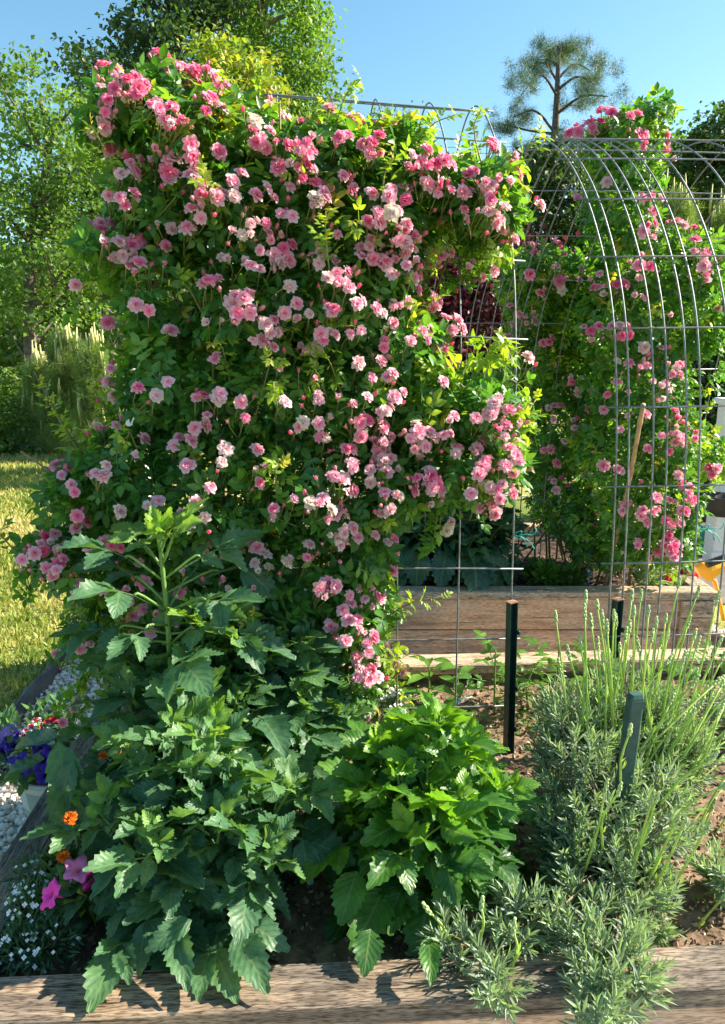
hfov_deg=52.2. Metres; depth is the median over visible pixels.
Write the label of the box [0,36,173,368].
maple tree
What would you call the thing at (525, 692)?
tomato seedling
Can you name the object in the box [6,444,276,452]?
fence
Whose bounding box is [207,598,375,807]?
dahlia
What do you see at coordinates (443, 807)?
dahlia
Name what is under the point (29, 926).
alyssum
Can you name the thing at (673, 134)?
scrub tree
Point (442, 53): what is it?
sky
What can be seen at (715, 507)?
black planter
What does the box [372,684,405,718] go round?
alyssum
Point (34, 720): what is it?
verbena
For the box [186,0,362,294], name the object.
poplar tree
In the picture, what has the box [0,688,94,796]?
petunia
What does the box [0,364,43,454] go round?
shrub
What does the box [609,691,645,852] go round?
metal stake
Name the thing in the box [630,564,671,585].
pale seedling
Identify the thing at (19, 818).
white gravel
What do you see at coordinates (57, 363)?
young pine
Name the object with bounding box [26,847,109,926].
petunia
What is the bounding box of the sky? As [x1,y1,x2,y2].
[0,0,724,267]
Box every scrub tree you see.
[359,100,441,146]
[447,129,627,391]
[567,119,708,318]
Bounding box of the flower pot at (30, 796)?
[17,738,76,817]
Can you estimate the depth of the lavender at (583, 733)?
1.51 m
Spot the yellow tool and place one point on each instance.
(709, 571)
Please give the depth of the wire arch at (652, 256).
2.00 m
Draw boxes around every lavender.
[412,868,565,1023]
[516,577,724,1023]
[683,834,724,909]
[686,683,724,747]
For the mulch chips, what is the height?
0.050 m
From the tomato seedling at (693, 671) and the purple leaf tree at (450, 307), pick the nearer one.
the tomato seedling at (693, 671)
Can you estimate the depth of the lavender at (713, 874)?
1.50 m
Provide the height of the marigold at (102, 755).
0.323 m
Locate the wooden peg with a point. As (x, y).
(629, 581)
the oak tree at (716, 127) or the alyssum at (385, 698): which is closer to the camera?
the alyssum at (385, 698)
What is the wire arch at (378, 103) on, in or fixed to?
in the bed soil at (299, 890)
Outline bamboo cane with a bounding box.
[602,403,645,585]
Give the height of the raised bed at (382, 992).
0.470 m
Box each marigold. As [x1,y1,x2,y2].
[33,810,89,898]
[94,749,122,761]
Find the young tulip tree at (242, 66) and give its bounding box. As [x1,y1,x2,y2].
[166,20,297,412]
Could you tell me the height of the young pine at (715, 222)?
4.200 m
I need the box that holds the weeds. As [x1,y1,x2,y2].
[276,683,724,902]
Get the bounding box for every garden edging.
[0,614,105,730]
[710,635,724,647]
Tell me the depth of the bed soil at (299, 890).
1.49 m
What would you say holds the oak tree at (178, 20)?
on the lawn at (526, 519)
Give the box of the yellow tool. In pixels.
[695,554,724,620]
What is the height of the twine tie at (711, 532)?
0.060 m
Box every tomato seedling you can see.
[452,629,530,713]
[493,660,557,709]
[517,637,600,694]
[662,638,724,694]
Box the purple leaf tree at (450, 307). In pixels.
[401,215,585,461]
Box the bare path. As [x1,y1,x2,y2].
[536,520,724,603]
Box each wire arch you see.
[154,88,527,745]
[456,138,724,734]
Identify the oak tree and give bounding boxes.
[40,0,263,394]
[660,100,724,225]
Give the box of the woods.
[0,218,717,401]
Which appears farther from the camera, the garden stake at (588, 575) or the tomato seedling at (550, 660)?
the garden stake at (588, 575)
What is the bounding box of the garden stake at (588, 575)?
[586,545,593,585]
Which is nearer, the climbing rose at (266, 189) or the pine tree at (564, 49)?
the climbing rose at (266, 189)
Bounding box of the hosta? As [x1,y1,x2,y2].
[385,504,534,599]
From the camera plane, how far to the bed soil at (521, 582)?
3.78 m
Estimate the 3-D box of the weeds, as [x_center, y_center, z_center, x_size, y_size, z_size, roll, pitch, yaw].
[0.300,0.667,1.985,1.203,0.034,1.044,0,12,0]
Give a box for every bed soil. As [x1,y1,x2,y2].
[0,673,724,976]
[199,536,650,585]
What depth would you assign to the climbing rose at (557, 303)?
3.34 m
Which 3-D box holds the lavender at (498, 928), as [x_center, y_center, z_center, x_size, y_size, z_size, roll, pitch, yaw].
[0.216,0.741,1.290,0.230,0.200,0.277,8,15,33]
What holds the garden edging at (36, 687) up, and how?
on the lawn at (526, 519)
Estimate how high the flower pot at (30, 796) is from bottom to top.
0.258 m
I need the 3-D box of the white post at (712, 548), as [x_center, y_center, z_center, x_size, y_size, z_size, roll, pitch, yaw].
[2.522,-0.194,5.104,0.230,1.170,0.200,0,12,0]
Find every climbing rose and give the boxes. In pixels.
[0,43,556,745]
[488,236,634,562]
[544,81,724,585]
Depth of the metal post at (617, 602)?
1.98 m
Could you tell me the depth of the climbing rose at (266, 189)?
1.67 m
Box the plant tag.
[454,695,472,703]
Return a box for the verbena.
[19,714,57,751]
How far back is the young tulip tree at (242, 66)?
9.59 m
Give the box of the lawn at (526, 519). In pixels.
[0,367,724,711]
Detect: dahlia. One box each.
[0,497,351,824]
[20,684,358,1012]
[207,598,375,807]
[300,691,550,986]
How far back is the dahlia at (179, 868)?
1.33 m
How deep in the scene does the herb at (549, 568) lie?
3.42 m
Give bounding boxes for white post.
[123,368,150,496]
[702,397,724,560]
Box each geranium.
[652,573,686,585]
[680,569,698,577]
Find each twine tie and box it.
[513,527,536,548]
[699,521,723,542]
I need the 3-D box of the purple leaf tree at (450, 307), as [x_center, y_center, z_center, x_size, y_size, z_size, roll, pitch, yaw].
[0.948,-1.212,6.429,1.876,2.683,1.811,0,12,0]
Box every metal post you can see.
[503,599,519,754]
[606,597,624,672]
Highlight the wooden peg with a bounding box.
[627,568,632,585]
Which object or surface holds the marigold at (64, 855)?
on the bed soil at (299, 890)
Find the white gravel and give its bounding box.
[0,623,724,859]
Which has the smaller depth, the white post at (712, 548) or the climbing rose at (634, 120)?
the climbing rose at (634, 120)
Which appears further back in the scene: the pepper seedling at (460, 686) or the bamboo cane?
the bamboo cane
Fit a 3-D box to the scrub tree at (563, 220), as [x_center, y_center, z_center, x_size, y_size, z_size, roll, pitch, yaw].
[6.090,-7.354,23.043,7.963,7.979,5.928,0,12,0]
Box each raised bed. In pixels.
[0,648,724,1023]
[190,523,717,654]
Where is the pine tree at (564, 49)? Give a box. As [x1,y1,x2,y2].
[483,27,634,388]
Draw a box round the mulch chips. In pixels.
[6,552,724,976]
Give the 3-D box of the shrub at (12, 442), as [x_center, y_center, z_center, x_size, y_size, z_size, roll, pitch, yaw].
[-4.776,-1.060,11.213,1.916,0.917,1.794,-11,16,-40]
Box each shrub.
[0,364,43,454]
[0,423,62,458]
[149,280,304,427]
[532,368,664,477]
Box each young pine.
[0,340,67,454]
[17,315,110,457]
[56,322,125,456]
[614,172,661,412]
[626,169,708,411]
[685,184,724,318]
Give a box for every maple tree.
[0,35,121,367]
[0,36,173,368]
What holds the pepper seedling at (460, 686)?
on the bed soil at (299, 890)
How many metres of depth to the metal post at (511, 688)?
2.01 m
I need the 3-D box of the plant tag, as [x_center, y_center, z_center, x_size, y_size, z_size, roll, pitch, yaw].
[0.310,0.582,2.296,0.066,0.015,0.014,-5,13,-20]
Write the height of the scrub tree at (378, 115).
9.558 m
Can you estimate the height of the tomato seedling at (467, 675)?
0.260 m
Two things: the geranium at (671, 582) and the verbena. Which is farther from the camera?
the geranium at (671, 582)
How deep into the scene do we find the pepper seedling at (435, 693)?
2.17 m
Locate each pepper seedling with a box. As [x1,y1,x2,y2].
[398,655,458,696]
[398,691,446,718]
[433,657,491,705]
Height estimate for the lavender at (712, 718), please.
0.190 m
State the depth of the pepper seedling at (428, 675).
2.28 m
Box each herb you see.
[520,556,565,585]
[557,561,587,585]
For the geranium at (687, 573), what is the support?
on the bed soil at (521, 582)
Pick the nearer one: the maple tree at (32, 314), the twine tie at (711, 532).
the twine tie at (711, 532)
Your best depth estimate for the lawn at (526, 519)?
4.36 m
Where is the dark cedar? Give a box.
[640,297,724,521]
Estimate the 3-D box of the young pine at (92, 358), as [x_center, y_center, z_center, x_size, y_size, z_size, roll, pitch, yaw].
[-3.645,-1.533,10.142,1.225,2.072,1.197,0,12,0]
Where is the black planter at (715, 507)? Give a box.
[702,492,724,517]
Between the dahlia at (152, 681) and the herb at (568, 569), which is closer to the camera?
the dahlia at (152, 681)
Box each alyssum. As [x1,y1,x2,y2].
[0,850,88,976]
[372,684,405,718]
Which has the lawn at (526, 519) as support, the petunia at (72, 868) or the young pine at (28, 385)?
the young pine at (28, 385)
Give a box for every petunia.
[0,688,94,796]
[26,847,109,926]

